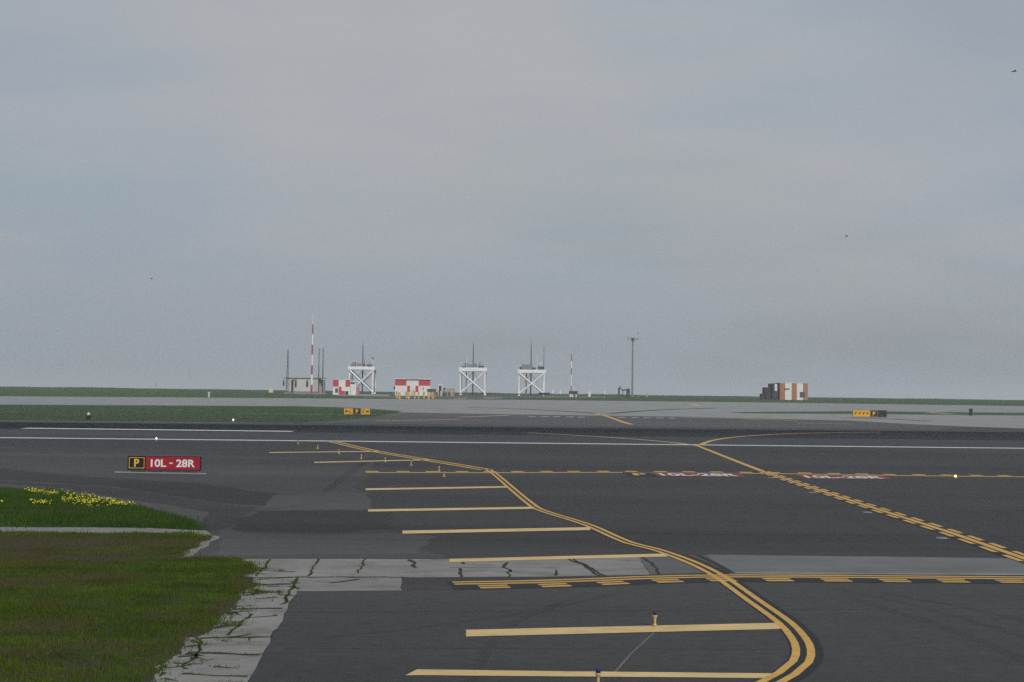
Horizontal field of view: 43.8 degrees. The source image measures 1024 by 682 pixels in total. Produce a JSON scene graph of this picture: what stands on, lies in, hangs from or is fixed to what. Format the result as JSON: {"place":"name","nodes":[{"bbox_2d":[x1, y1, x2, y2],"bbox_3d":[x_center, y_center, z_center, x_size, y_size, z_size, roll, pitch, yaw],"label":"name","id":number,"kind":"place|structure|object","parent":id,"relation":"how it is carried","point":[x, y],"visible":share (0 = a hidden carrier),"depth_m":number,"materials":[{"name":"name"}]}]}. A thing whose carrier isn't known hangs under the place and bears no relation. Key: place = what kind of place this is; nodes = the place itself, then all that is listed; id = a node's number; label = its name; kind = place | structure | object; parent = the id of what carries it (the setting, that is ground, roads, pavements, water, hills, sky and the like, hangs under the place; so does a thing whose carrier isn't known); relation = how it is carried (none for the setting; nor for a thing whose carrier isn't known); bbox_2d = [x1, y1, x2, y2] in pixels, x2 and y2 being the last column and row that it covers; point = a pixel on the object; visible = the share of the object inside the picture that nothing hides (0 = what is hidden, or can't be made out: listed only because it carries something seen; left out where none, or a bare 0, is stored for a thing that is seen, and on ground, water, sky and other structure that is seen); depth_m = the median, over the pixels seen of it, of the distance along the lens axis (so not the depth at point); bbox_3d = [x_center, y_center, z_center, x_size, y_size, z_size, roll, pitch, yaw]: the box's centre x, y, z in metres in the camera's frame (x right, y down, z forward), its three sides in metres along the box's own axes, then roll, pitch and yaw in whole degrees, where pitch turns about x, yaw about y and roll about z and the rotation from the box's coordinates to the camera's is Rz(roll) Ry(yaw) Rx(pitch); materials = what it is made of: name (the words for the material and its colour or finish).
{"place":"outdoors","nodes":[
{"label":"outdoors","id":0,"kind":"place"},
{"bbox_2d":[0,414,1023,681],"bbox_3d":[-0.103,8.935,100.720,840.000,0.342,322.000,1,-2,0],"label":"apron asphalt","id":1,"kind":"structure","parent":0,"point":[672,514],"depth_m":64.54,"materials":[{"name":"asphalt"}]},
{"bbox_2d":[0,527,218,557],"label":"concrete strip","id":2,"kind":"object","parent":1,"relation":"on","point":[94,530],"visible":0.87,"depth_m":44.70,"materials":[{"name":"concrete"}]},
{"bbox_2d":[0,500,277,681],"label":"turf","id":3,"kind":"structure","parent":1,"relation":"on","point":[151,677],"depth_m":29.40,"materials":[{"name":"plant"}]},
{"bbox_2d":[0,486,215,530],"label":"grass","id":4,"kind":"structure","parent":3,"relation":"on","point":[27,513],"depth_m":49.68,"materials":[{"name":"plant"}]},
{"bbox_2d":[1,487,132,505],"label":"wildflowers","id":5,"kind":"object","parent":4,"relation":"on","point":[77,498],"visible":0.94,"depth_m":54.44,"materials":[{"name":"yellow plant"}]},
{"bbox_2d":[0,453,445,558],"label":"asphalt patch","id":6,"kind":"object","parent":1,"relation":"on","point":[286,475],"visible":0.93,"depth_m":74.69,"materials":[{"name":"asphalt"}]},
{"bbox_2d":[0,483,208,520],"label":"asphalt patch","id":7,"kind":"object","parent":6,"relation":"on","point":[199,515],"visible":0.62,"depth_m":54.46,"materials":[{"name":"asphalt"}]},
{"bbox_2d":[0,481,255,530],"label":"asphalt patch","id":8,"kind":"object","parent":6,"relation":"on","point":[219,513],"visible":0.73,"depth_m":56.10,"materials":[{"name":"asphalt"}]},
{"bbox_2d":[0,468,275,504],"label":"asphalt patch","id":9,"kind":"object","parent":6,"relation":"on","point":[210,492],"visible":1,"depth_m":65.07,"materials":[{"name":"asphalt"}]},
{"bbox_2d":[115,471,206,473],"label":"concrete pad","id":10,"kind":"object","parent":6,"relation":"on","point":[159,472],"visible":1,"depth_m":75.56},
{"bbox_2d":[127,455,201,472],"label":"runway sign","id":11,"kind":"object","parent":6,"relation":"on","point":[164,463],"visible":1,"depth_m":76.38,"materials":[{"name":"metal"}]},
{"bbox_2d":[223,510,392,532],"bbox_3d":[-7.690,6.913,49.200,6.719,0.001,9.096,1,-2,0],"label":"asphalt patch","id":12,"kind":"object","parent":6,"relation":"on","point":[331,521],"visible":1,"depth_m":48.50,"materials":[{"name":"asphalt"}]},
{"bbox_2d":[207,492,436,554],"bbox_3d":[-7.858,6.963,50.430,7.717,0.001,24.031,1,-2,-12],"label":"asphalt patch","id":13,"kind":"object","parent":6,"relation":"on","point":[232,542],"visible":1,"depth_m":42.60,"materials":[{"name":"asphalt"}]},
{"bbox_2d":[319,453,378,491],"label":"asphalt patch","id":14,"kind":"object","parent":6,"relation":"on","point":[336,482],"visible":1,"depth_m":77.04,"materials":[{"name":"asphalt"}]},
{"bbox_2d":[269,451,377,452],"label":"painted marking","id":15,"kind":"object","parent":1,"relation":"on","point":[327,451],"visible":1,"depth_m":104.61,"materials":[{"name":"yellow paint"}]},
{"bbox_2d":[314,459,427,462],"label":"painted marking","id":16,"kind":"object","parent":1,"relation":"on","point":[367,461],"visible":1,"depth_m":90.27,"materials":[{"name":"yellow paint"}]},
{"bbox_2d":[150,557,648,681],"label":"concrete strip","id":17,"kind":"object","parent":1,"relation":"on","point":[345,570],"visible":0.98,"depth_m":33.51,"materials":[{"name":"concrete"}]},
{"bbox_2d":[152,558,391,681],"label":"weeds","id":18,"kind":"object","parent":17,"relation":"on","point":[258,592],"visible":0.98,"depth_m":28.18,"materials":[{"name":"green plant"}]},
{"bbox_2d":[159,559,402,680],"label":"cracked concrete","id":19,"kind":"structure","parent":17,"relation":"on","point":[243,636],"depth_m":25.80,"materials":[{"name":"concrete"}]},
{"bbox_2d":[408,557,659,576],"bbox_3d":[0.741,6.487,36.548,7.260,0.001,3.803,1,-2,-9],"label":"tar seam","id":20,"kind":"object","parent":17,"relation":"on","point":[556,572],"visible":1,"depth_m":36.33,"materials":[{"name":"asphalt"}]},
{"bbox_2d":[449,553,667,561],"bbox_3d":[1.520,6.581,38.684,7.183,0.001,0.702,1,-2,-16],"label":"painted marking","id":21,"kind":"object","parent":17,"relation":"on","point":[552,557],"visible":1,"depth_m":38.62,"materials":[{"name":"yellow paint"}]},
{"bbox_2d":[331,442,493,469],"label":"painted marking","id":22,"kind":"object","parent":1,"relation":"on","point":[409,456],"visible":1,"depth_m":97.81,"materials":[{"name":"yellow paint"}]},
{"bbox_2d":[366,486,506,489],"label":"painted marking","id":23,"kind":"object","parent":1,"relation":"on","point":[435,488],"visible":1,"depth_m":65.89,"materials":[{"name":"yellow paint"}]},
{"bbox_2d":[368,507,534,511],"bbox_3d":[-2.493,7.173,54.342,7.581,0.001,0.988,1,-2,-17],"label":"painted marking","id":24,"kind":"object","parent":1,"relation":"on","point":[429,509],"visible":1,"depth_m":54.24,"materials":[{"name":"yellow paint"}]},
{"bbox_2d":[402,527,589,533],"bbox_3d":[-0.466,6.863,46.154,7.315,0.001,0.985,1,-2,-16],"label":"painted marking","id":25,"kind":"object","parent":1,"relation":"on","point":[490,530],"visible":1,"depth_m":46.09,"materials":[{"name":"yellow paint"}]},
{"bbox_2d":[480,539,513,539],"bbox_3d":[-0.729,6.755,43.302,6.714,0.001,0.050,1,-2,-8],"label":"paving seam","id":26,"kind":"object","parent":1,"relation":"on","point":[496,539],"visible":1,"depth_m":43.33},
{"bbox_2d":[623,472,657,475],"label":"painted sign","id":27,"kind":"object","parent":1,"relation":"on","point":[638,474],"visible":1,"depth_m":79.31,"materials":[{"name":"black paint"}]},
{"bbox_2d":[483,468,823,681],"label":"painted marking","id":28,"kind":"object","parent":1,"relation":"on","point":[808,661],"visible":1,"depth_m":29.84,"materials":[{"name":"yellow paint"}]},
{"bbox_2d":[639,555,724,574],"bbox_3d":[5.197,6.584,37.587,2.746,0.001,4.642,1,-2,0],"label":"concrete strip","id":29,"kind":"object","parent":1,"relation":"on","point":[666,565],"visible":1,"depth_m":37.15,"materials":[{"name":"concrete"}]},
{"bbox_2d":[686,555,729,573],"bbox_3d":[5.677,6.583,37.529,0.437,0.001,4.380,1,-2,-8],"label":"tar seam","id":30,"kind":"object","parent":29,"relation":"on","point":[706,562],"visible":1,"depth_m":37.93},
{"bbox_2d":[695,555,734,572],"bbox_3d":[6.003,6.596,37.742,0.242,0.001,3.979,1,-2,-6],"label":"tar seam","id":31,"kind":"object","parent":29,"relation":"on","point":[717,564],"visible":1,"depth_m":37.51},
{"bbox_2d":[366,471,1008,475],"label":"painted marking","id":32,"kind":"object","parent":1,"relation":"on","point":[661,471],"visible":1,"depth_m":82.11,"materials":[{"name":"yellow paint"}]},
{"bbox_2d":[366,472,1014,476],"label":"painted marking","id":33,"kind":"object","parent":1,"relation":"on","point":[669,472],"visible":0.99,"depth_m":80.70,"materials":[{"name":"yellow paint"}]},
{"bbox_2d":[650,472,744,476],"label":"painted sign","id":34,"kind":"object","parent":1,"relation":"on","point":[701,474],"visible":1,"depth_m":79.60,"materials":[{"name":"red paint"}]},
{"bbox_2d":[695,445,763,470],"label":"painted marking","id":35,"kind":"object","parent":1,"relation":"on","point":[750,466],"visible":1,"depth_m":99.04,"materials":[{"name":"yellow paint"}]},
{"bbox_2d":[665,455,900,574],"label":"tyre track","id":36,"kind":"structure","parent":1,"relation":"on","point":[857,548],"depth_m":52.44,"materials":[{"name":"rubber"}]},
{"bbox_2d":[701,456,939,556],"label":"tyre track","id":37,"kind":"structure","parent":1,"relation":"on","point":[913,546],"depth_m":52.68,"materials":[{"name":"rubber"}]},
{"bbox_2d":[797,475,890,478],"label":"painted sign","id":38,"kind":"object","parent":1,"relation":"on","point":[843,476],"visible":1,"depth_m":79.03,"materials":[{"name":"red paint"}]},
{"bbox_2d":[708,554,1023,573],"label":"concrete strip","id":39,"kind":"object","parent":1,"relation":"on","point":[788,563],"visible":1,"depth_m":37.94,"materials":[{"name":"concrete"}]},
{"bbox_2d":[730,572,1023,574],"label":"concrete strip","id":40,"kind":"object","parent":1,"relation":"on","point":[876,573],"visible":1,"depth_m":35.99,"materials":[{"name":"concrete"}]},
{"bbox_2d":[750,456,1023,544],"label":"tyre track","id":41,"kind":"structure","parent":1,"relation":"on","point":[976,529],"depth_m":56.76,"materials":[{"name":"rubber"}]},
{"bbox_2d":[756,471,1023,563],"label":"painted marking","id":42,"kind":"object","parent":1,"relation":"on","point":[938,531],"visible":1,"depth_m":50.62,"materials":[{"name":"black paint"}]},
{"bbox_2d":[776,457,1023,525],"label":"tyre track","id":43,"kind":"structure","parent":1,"relation":"on","point":[913,496],"depth_m":62.43,"materials":[{"name":"asphalt"}]},
{"bbox_2d":[801,457,1023,510],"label":"tyre track","id":44,"kind":"structure","parent":1,"relation":"on","point":[922,487],"depth_m":69.28,"materials":[{"name":"rubber"}]},
{"bbox_2d":[0,396,1023,427],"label":"taxiway","id":45,"kind":"structure","parent":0,"point":[715,409],"depth_m":322.96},
{"bbox_2d":[466,407,602,413],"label":"tar seam","id":46,"kind":"object","parent":45,"relation":"on","point":[537,409],"visible":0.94,"depth_m":300.29,"materials":[{"name":"asphalt"}]},
{"bbox_2d":[607,408,708,413],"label":"tar seam","id":47,"kind":"object","parent":45,"relation":"on","point":[654,410],"visible":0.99,"depth_m":305.57,"materials":[{"name":"asphalt"}]},
{"bbox_2d":[852,410,886,417],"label":"taxiway sign","id":48,"kind":"object","parent":45,"relation":"on","point":[869,413],"visible":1,"depth_m":275.06,"materials":[{"name":"metal"}]},
{"bbox_2d":[735,411,1023,414],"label":"grass seam","id":49,"kind":"object","parent":45,"relation":"on","point":[921,413],"depth_m":306.04,"materials":[{"name":"plant"}]},
{"bbox_2d":[870,418,921,420],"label":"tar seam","id":50,"kind":"object","parent":45,"relation":"on","point":[896,419],"visible":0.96,"depth_m":264.04,"materials":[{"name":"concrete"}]},
{"bbox_2d":[0,420,1023,448],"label":"runway","id":51,"kind":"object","parent":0,"point":[511,439],"visible":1,"depth_m":140.63,"materials":[{"name":"asphalt"}]},
{"bbox_2d":[79,421,249,422],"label":"painted marking","id":52,"kind":"object","parent":51,"relation":"on","point":[125,421],"visible":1,"depth_m":191.75,"materials":[{"name":"white paint"}]},
{"bbox_2d":[0,422,1023,437],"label":"runway","id":53,"kind":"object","parent":51,"relation":"on","point":[545,430],"visible":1,"depth_m":172.36,"materials":[{"name":"asphalt"}]},
{"bbox_2d":[0,427,1023,439],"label":"runway","id":54,"kind":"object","parent":51,"relation":"on","point":[683,435],"visible":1,"depth_m":156.33,"materials":[{"name":"asphalt"}]},
{"bbox_2d":[25,428,291,431],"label":"painted marking","id":55,"kind":"object","parent":54,"relation":"on","point":[152,429],"visible":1,"depth_m":155.15,"materials":[{"name":"white paint"}]},
{"bbox_2d":[0,437,1023,448],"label":"painted marking","id":56,"kind":"object","parent":51,"relation":"on","point":[505,442],"visible":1,"depth_m":126.93,"materials":[{"name":"white paint"}]},
{"bbox_2d":[46,422,987,431],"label":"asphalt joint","id":57,"kind":"object","parent":51,"relation":"on","point":[546,427],"visible":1,"depth_m":187.04,"materials":[{"name":"asphalt"}]},
{"bbox_2d":[540,433,694,445],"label":"painted marking","id":58,"kind":"object","parent":51,"relation":"on","point":[628,438],"visible":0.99,"depth_m":140.65,"materials":[{"name":"yellow paint"}]},
{"bbox_2d":[698,432,849,444],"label":"painted marking","id":59,"kind":"object","parent":51,"relation":"on","point":[703,443],"visible":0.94,"depth_m":150.80,"materials":[{"name":"yellow paint"}]},
{"bbox_2d":[0,386,1023,417],"bbox_3d":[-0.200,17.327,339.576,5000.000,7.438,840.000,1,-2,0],"label":"ground","id":60,"kind":"structure","parent":0,"point":[55,392],"depth_m":416.72,"materials":[{"name":"plant"}]},
{"bbox_2d":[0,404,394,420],"bbox_3d":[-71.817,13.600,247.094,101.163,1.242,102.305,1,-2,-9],"label":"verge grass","id":61,"kind":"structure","parent":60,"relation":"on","point":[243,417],"depth_m":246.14,"materials":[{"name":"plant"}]},
{"bbox_2d":[0,405,400,421],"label":"grass","id":62,"kind":"structure","parent":60,"relation":"on","point":[196,411],"depth_m":251.29,"materials":[{"name":"plant"}]},
{"bbox_2d":[86,412,90,419],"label":"light","id":63,"kind":"object","parent":62,"relation":"on","point":[88,416],"visible":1,"depth_m":199.06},
{"bbox_2d":[344,408,369,414],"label":"taxiway sign","id":64,"kind":"object","parent":62,"relation":"on","point":[358,411],"visible":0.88,"depth_m":251.67,"materials":[{"name":"metal"}]},
{"bbox_2d":[286,350,288,391],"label":"lattice mast","id":65,"kind":"object","parent":60,"relation":"on","point":[287,369],"visible":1,"depth_m":467.98,"materials":[{"name":"metal"}]},
{"bbox_2d":[283,377,326,392],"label":"radio building","id":66,"kind":"structure","parent":60,"relation":"on","point":[299,384],"depth_m":469.68,"materials":[{"name":"concrete"}]},
{"bbox_2d":[318,349,319,392],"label":"antenna mast","id":67,"kind":"object","parent":60,"relation":"on","point":[318,375],"visible":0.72,"depth_m":465.67,"materials":[{"name":"metal"}]},
{"bbox_2d":[322,348,323,392],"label":"antenna mast","id":68,"kind":"object","parent":60,"relation":"on","point":[322,372],"visible":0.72,"depth_m":465.69,"materials":[{"name":"metal"}]},
{"bbox_2d":[333,379,359,394],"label":"equipment hut","id":69,"kind":"object","parent":60,"relation":"on","point":[345,387],"visible":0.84,"depth_m":424.74,"materials":[{"name":"white metal"}]},
{"bbox_2d":[348,352,376,393],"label":"antenna tower","id":70,"kind":"structure","parent":60,"relation":"on","point":[354,366],"depth_m":454.69,"materials":[{"name":"white metal"}]},
{"bbox_2d":[394,378,432,395],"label":"equipment hut","id":71,"kind":"object","parent":60,"relation":"on","point":[411,386],"visible":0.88,"depth_m":424.72,"materials":[{"name":"metal"}]},
{"bbox_2d":[427,389,435,396],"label":"equipment cabinet","id":72,"kind":"object","parent":60,"relation":"on","point":[431,390],"visible":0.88,"depth_m":400.30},
{"bbox_2d":[438,384,442,395],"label":"equipment cabinet","id":73,"kind":"object","parent":60,"relation":"on","point":[439,388],"visible":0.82,"depth_m":429.86,"materials":[{"name":"metal"}]},
{"bbox_2d":[447,388,454,395],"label":"equipment cabinet","id":74,"kind":"object","parent":60,"relation":"on","point":[450,389],"visible":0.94,"depth_m":429.69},
{"bbox_2d":[293,393,626,397],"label":"gravel","id":75,"kind":"structure","parent":60,"relation":"on","point":[494,396],"depth_m":425.33,"materials":[{"name":"gravel"}]},
{"bbox_2d":[309,323,312,393],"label":"banded mast","id":76,"kind":"object","parent":75,"relation":"on","point":[311,392],"visible":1,"depth_m":439.76,"materials":[{"name":"white metal"}]},
{"bbox_2d":[284,392,492,398],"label":"concrete pad","id":77,"kind":"object","parent":75,"relation":"on","point":[365,395],"visible":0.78,"depth_m":421.36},
{"bbox_2d":[362,397,497,398],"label":"gravel","id":78,"kind":"structure","parent":75,"relation":"on","point":[437,397],"depth_m":394.75,"materials":[{"name":"gravel"}]},
{"bbox_2d":[571,355,571,396],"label":"banded mast","id":79,"kind":"object","parent":75,"relation":"on","point":[571,374],"visible":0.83,"depth_m":439.76,"materials":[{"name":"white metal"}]},
{"bbox_2d":[459,341,486,394],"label":"antenna tower","id":80,"kind":"structure","parent":60,"relation":"on","point":[479,368],"depth_m":454.57,"materials":[{"name":"white metal"}]},
{"bbox_2d":[517,345,545,395],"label":"antenna tower","id":81,"kind":"structure","parent":60,"relation":"on","point":[529,368],"depth_m":454.55,"materials":[{"name":"white metal"}]},
{"bbox_2d":[569,391,577,396],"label":"equipment cabinet","id":82,"kind":"object","parent":60,"relation":"on","point":[573,392],"visible":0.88,"depth_m":431.67,"materials":[{"name":"metal"}]},
{"bbox_2d":[618,386,629,396],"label":"pipe rack","id":83,"kind":"object","parent":60,"relation":"on","point":[627,392],"visible":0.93,"depth_m":444.67,"materials":[{"name":"metal"}]},
{"bbox_2d":[631,338,633,396],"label":"antenna pole","id":84,"kind":"object","parent":60,"relation":"on","point":[632,339],"visible":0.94,"depth_m":449.71,"materials":[{"name":"metal"}]},
{"bbox_2d":[0,0,1023,399],"label":"sky","id":85,"kind":"structure","parent":0,"point":[413,183],"materials":[{"name":"grey"}]},
{"bbox_2d":[402,573,705,590],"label":"taxiway asphalt","id":86,"kind":"structure","parent":0,"point":[423,583],"depth_m":33.90,"materials":[{"name":"asphalt"}]},
{"bbox_2d":[300,412,966,429],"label":"asphalt road","id":87,"kind":"structure","parent":0,"point":[520,419],"depth_m":227.57,"materials":[{"name":"asphalt"}]},
{"bbox_2d":[596,413,630,423],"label":"painted marking","id":88,"kind":"object","parent":87,"relation":"on","point":[614,418],"visible":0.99,"depth_m":248.42,"materials":[{"name":"yellow paint"}]},
{"bbox_2d":[249,582,1023,681],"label":"taxiway asphalt","id":89,"kind":"structure","parent":0,"point":[881,645],"depth_m":26.39,"materials":[{"name":"asphalt"}]},
{"bbox_2d":[322,590,628,637],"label":"tyre track","id":90,"kind":"structure","parent":89,"relation":"on","point":[504,615],"depth_m":27.87,"materials":[{"name":"rubber"}]},
{"bbox_2d":[464,592,589,681],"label":"tyre track","id":91,"kind":"structure","parent":89,"relation":"on","point":[483,656],"depth_m":25.73,"materials":[{"name":"asphalt"}]},
{"bbox_2d":[407,669,771,677],"bbox_3d":[1.473,5.926,22.629,6.699,0.001,0.505,1,-2,0],"label":"painted marking","id":92,"kind":"object","parent":89,"relation":"on","point":[567,673],"visible":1,"depth_m":22.65,"materials":[{"name":"yellow paint"}]},
{"bbox_2d":[595,667,600,681],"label":"edge light","id":93,"kind":"object","parent":89,"relation":"on","point":[598,672],"visible":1,"depth_m":21.56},
{"bbox_2d":[466,623,779,635],"bbox_3d":[2.477,6.116,27.011,7.092,0.001,0.732,1,-2,-11],"label":"painted marking","id":94,"kind":"object","parent":89,"relation":"on","point":[585,630],"visible":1,"depth_m":26.96,"materials":[{"name":"yellow paint"}]},
{"bbox_2d":[614,633,653,671],"bbox_3d":[2.341,6.022,24.591,0.079,0.001,4.378,0,-2,16],"label":"crack seal","id":95,"kind":"object","parent":89,"relation":"on","point":[632,652],"visible":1,"depth_m":24.60,"materials":[{"name":"asphalt"}]},
{"bbox_2d":[651,610,658,627],"bbox_3d":[3.068,5.967,27.307,0.200,0.372,0.200,1,-2,0],"label":"edge light","id":96,"kind":"object","parent":89,"relation":"on","point":[654,616],"visible":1,"depth_m":27.28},
{"bbox_2d":[447,574,1023,589],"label":"painted marking","id":97,"kind":"object","parent":89,"relation":"on","point":[651,581],"visible":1,"depth_m":34.41,"materials":[{"name":"yellow paint"}]},
{"bbox_2d":[452,574,1023,584],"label":"painted marking","id":98,"kind":"object","parent":97,"relation":"on","point":[706,576],"visible":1,"depth_m":35.07,"materials":[{"name":"yellow paint"}]},
{"bbox_2d":[478,578,1022,585],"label":"painted marking","id":99,"kind":"object","parent":97,"relation":"on","point":[732,578],"visible":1,"depth_m":34.65,"materials":[{"name":"yellow paint"}]},
{"bbox_2d":[480,580,1023,587],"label":"painted marking","id":100,"kind":"object","parent":97,"relation":"on","point":[735,580],"visible":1,"depth_m":34.26,"materials":[{"name":"yellow paint"}]},
{"bbox_2d":[830,588,1023,638],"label":"tyre track","id":101,"kind":"structure","parent":89,"relation":"on","point":[1016,634],"depth_m":29.48,"materials":[{"name":"rubber"}]},
{"bbox_2d":[849,598,1023,663],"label":"tyre track","id":102,"kind":"structure","parent":89,"relation":"on","point":[1012,654],"depth_m":27.22,"materials":[{"name":"rubber"}]},
{"bbox_2d":[881,592,1023,621],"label":"tyre track","id":103,"kind":"structure","parent":89,"relation":"on","point":[997,614],"depth_m":30.48,"materials":[{"name":"rubber"}]},
{"bbox_2d":[760,383,807,399],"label":"shelter building","id":104,"kind":"structure","parent":0,"point":[785,391],"depth_m":429.78,"materials":[{"name":"white metal"}]},
{"bbox_2d":[664,395,1017,399],"bbox_3d":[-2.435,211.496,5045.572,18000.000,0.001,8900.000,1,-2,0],"label":"water","id":105,"kind":"structure","parent":0,"point":[910,398],"depth_m":7815.48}
]}

